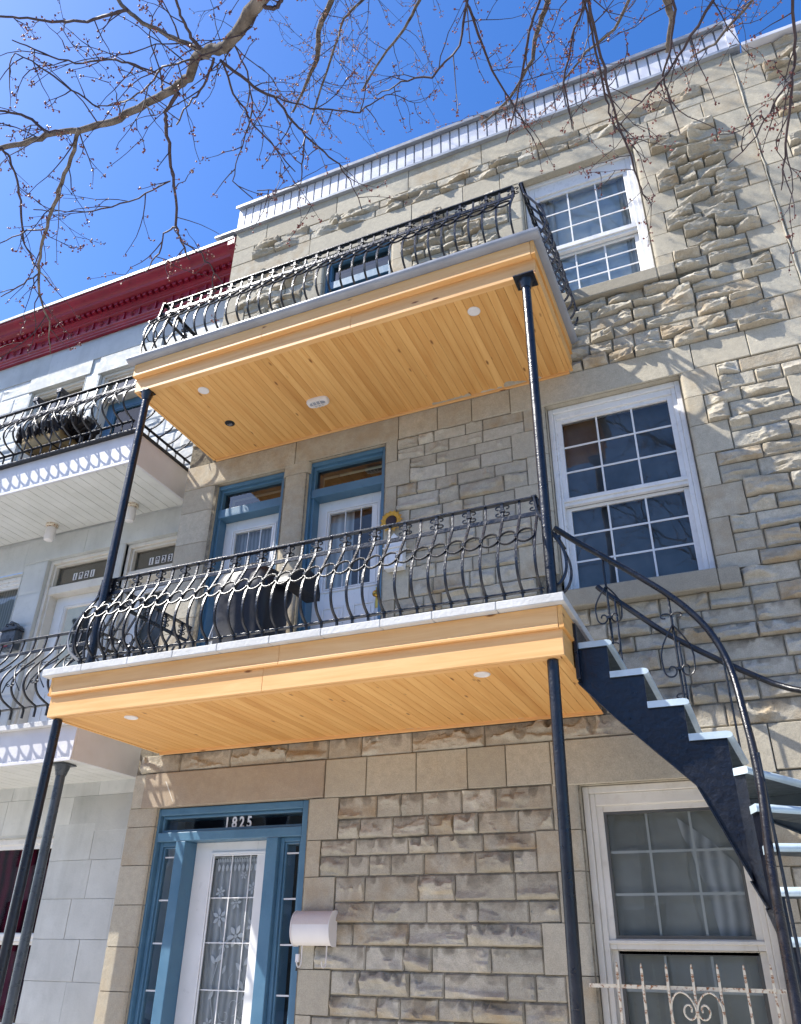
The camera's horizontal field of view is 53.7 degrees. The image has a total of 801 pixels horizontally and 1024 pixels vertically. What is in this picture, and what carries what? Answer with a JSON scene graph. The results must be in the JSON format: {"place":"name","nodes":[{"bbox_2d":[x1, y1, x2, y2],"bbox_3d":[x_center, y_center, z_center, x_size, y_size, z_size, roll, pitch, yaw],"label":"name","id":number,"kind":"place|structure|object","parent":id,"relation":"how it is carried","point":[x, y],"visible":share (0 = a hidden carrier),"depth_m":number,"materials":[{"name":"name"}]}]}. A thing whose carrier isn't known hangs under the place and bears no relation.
{"place":"outdoors","nodes":[
{"label":"outdoors","id":0,"kind":"place"},
{"bbox_2d":[0,230,381,1023],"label":"painted house","id":1,"kind":"structure","parent":0,"point":[48,588],"depth_m":9.55,"materials":[{"name":"white stone"}]},
{"bbox_2d":[0,576,21,636],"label":"window","id":2,"kind":"structure","parent":1,"relation":"in","point":[8,587],"depth_m":10.16,"materials":[{"name":"white plastic"}]},
{"bbox_2d":[0,621,23,652],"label":"chair","id":3,"kind":"object","parent":1,"relation":"attached to","point":[12,631],"visible":0.97,"depth_m":9.39,"materials":[{"name":"grey paint"}]},
{"bbox_2d":[0,836,53,1023],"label":"window","id":4,"kind":"structure","parent":1,"relation":"in","point":[11,851],"depth_m":8.08,"materials":[{"name":"white plastic"}]},
{"bbox_2d":[15,379,84,460],"bbox_3d":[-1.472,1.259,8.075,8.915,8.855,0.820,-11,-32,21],"label":"door","id":5,"kind":"structure","parent":1,"relation":"in","point":[77,386],"depth_m":11.65,"materials":[{"name":"beige paint"}]},
{"bbox_2d":[11,550,108,724],"bbox_3d":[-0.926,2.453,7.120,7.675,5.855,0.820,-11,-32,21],"label":"door","id":6,"kind":"structure","parent":1,"relation":"in","point":[74,583],"depth_m":9.59,"materials":[{"name":"beige paint"}]},
{"bbox_2d":[0,629,145,1023],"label":"balcony","id":7,"kind":"structure","parent":1,"relation":"attached to","point":[83,756],"depth_m":7.38,"materials":[{"name":"metal"}]},
{"bbox_2d":[0,376,191,545],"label":"balcony","id":8,"kind":"structure","parent":1,"relation":"attached to","point":[47,496],"depth_m":9.20,"materials":[{"name":"metal"}]},
{"bbox_2d":[15,406,100,456],"bbox_3d":[-4.270,-0.936,9.819,1.192,0.490,0.543,-11,-32,21],"label":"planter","id":9,"kind":"object","parent":8,"relation":"attached to","point":[59,431],"visible":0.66,"depth_m":9.67,"materials":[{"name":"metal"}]},
{"bbox_2d":[33,388,95,442],"bbox_3d":[-4.275,-1.024,9.980,1.105,1.310,0.218,-11,-32,21],"label":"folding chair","id":10,"kind":"object","parent":8,"relation":"on","point":[61,392],"visible":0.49,"depth_m":10.26,"materials":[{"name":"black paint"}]},
{"bbox_2d":[92,367,141,438],"bbox_3d":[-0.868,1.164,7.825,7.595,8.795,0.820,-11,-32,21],"label":"door","id":11,"kind":"structure","parent":1,"relation":"in","point":[132,401],"depth_m":11.09,"materials":[{"name":"beige paint"}]},
{"bbox_2d":[106,535,176,659],"bbox_3d":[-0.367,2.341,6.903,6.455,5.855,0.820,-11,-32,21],"label":"door","id":12,"kind":"structure","parent":1,"relation":"in","point":[157,554],"depth_m":9.27,"materials":[{"name":"beige paint"}]},
{"bbox_2d":[0,0,800,577],"label":"sky","id":13,"kind":"structure","parent":0,"point":[215,123],"materials":[{"name":"blue"}]},
{"bbox_2d":[731,20,800,281],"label":"stone house","id":14,"kind":"structure","parent":0,"point":[762,79],"depth_m":7.96,"materials":[{"name":"stone"}]},
{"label":"forecourt","id":15,"kind":"structure","parent":0,"visible":0},
{"bbox_2d":[93,19,800,1023],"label":"stone house","id":16,"kind":"structure","parent":15,"relation":"on","point":[425,865],"depth_m":6.70,"materials":[{"name":"stone"}]},
{"bbox_2d":[127,800,308,1023],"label":"door","id":17,"kind":"structure","parent":16,"relation":"in","point":[224,891],"depth_m":6.57,"materials":[{"name":"blue paint"}]},
{"bbox_2d":[196,472,283,646],"bbox_3d":[-1.566,0.846,8.137,0.890,2.555,0.370,-11,-32,21],"label":"door","id":18,"kind":"structure","parent":16,"relation":"in","point":[253,524],"depth_m":8.50,"materials":[{"name":"blue paint"}]},
{"bbox_2d":[295,954,299,970],"bbox_3d":[-0.778,3.398,5.972,0.030,0.111,0.025,-11,-32,21],"label":"doorbell","id":19,"kind":"object","parent":16,"relation":"attached to","point":[297,957],"visible":0.84,"depth_m":5.97,"materials":[{"name":"white plastic"}]},
{"bbox_2d":[0,494,602,1023],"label":"balcony","id":20,"kind":"structure","parent":16,"relation":"attached to","point":[490,662],"depth_m":5.74,"materials":[{"name":"brown wood"}]},
{"bbox_2d":[208,625,213,644],"bbox_3d":[-1.632,1.111,7.064,0.316,0.925,0.144,18,-34,-28],"label":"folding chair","id":21,"kind":"object","parent":20,"relation":"on","point":[210,635],"visible":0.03,"depth_m":7.09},
{"bbox_2d":[212,563,319,643],"bbox_3d":[-1.232,0.977,6.976,0.868,1.104,0.540,-11,-32,21],"label":"barbecue","id":22,"kind":"object","parent":20,"relation":"on","point":[279,617],"visible":0.48,"depth_m":6.88,"materials":[{"name":"black metal"}]},
{"bbox_2d":[289,910,337,968],"bbox_3d":[-0.660,3.207,5.947,0.332,0.382,0.137,-11,-32,21],"label":"mailbox","id":23,"kind":"object","parent":16,"relation":"attached to","point":[313,928],"visible":1,"depth_m":5.94,"materials":[{"name":"white metal"}]},
{"bbox_2d":[85,182,578,662],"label":"balcony","id":24,"kind":"structure","parent":16,"relation":"attached to","point":[474,321],"depth_m":7.35,"materials":[{"name":"brown wood"}]},
{"bbox_2d":[296,447,384,631],"bbox_3d":[-0.494,0.619,7.727,0.910,2.580,0.370,-11,-32,21],"label":"door","id":25,"kind":"structure","parent":16,"relation":"in","point":[352,502],"depth_m":8.00,"materials":[{"name":"blue paint"}]},
{"bbox_2d":[325,242,390,293],"bbox_3d":[-0.481,-2.136,9.187,0.910,2.335,0.210,-11,-32,21],"label":"door","id":26,"kind":"structure","parent":16,"relation":"in","point":[334,283],"depth_m":9.63,"materials":[{"name":"blue paint"}]},
{"bbox_2d":[380,510,401,531],"bbox_3d":[-0.086,0.086,7.479,0.233,0.235,0.040,-11,-32,21],"label":"sunflower ornament","id":27,"kind":"object","parent":16,"relation":"attached to","point":[389,517],"visible":0.78,"depth_m":7.48,"materials":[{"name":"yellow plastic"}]},
{"bbox_2d":[383,533,406,572],"bbox_3d":[-0.052,0.364,7.277,0.205,0.357,0.098,-11,-32,21],"label":"mailbox","id":28,"kind":"object","parent":16,"relation":"attached to","point":[393,547],"visible":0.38,"depth_m":7.22,"materials":[{"name":"white paint"}]},
{"bbox_2d":[525,151,676,308],"bbox_3d":[2.060,-2.854,8.570,1.810,2.493,0.885,-11,-32,21],"label":"window","id":29,"kind":"structure","parent":16,"relation":"in","point":[601,246],"depth_m":8.38,"materials":[{"name":"white plastic"}]},
{"bbox_2d":[543,380,742,610],"bbox_3d":[2.033,-0.107,7.021,1.790,2.506,0.885,-11,-32,21],"label":"window","id":30,"kind":"structure","parent":16,"relation":"in","point":[627,483],"depth_m":6.83,"materials":[{"name":"white plastic"}]},
{"bbox_2d":[582,780,791,1023],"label":"window","id":31,"kind":"structure","parent":16,"relation":"in","point":[669,887],"depth_m":5.32,"materials":[{"name":"beige paint"}]},
{"bbox_2d":[589,962,786,1023],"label":"window guard","id":32,"kind":"object","parent":16,"relation":"attached to","point":[720,989],"visible":1,"depth_m":4.83,"materials":[{"name":"paint"}]},
{"bbox_2d":[553,525,800,1023],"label":"staircase","id":33,"kind":"structure","parent":15,"relation":"on","point":[747,805],"depth_m":4.60,"materials":[{"name":"metal"}]},
{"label":"pavement","id":34,"kind":"structure","parent":0,"visible":0},
{"bbox_2d":[0,0,800,359],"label":"tree","id":35,"kind":"object","parent":34,"relation":"on","point":[242,26],"visible":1,"depth_m":4.80,"materials":[{"name":"brown plant"}]}
]}

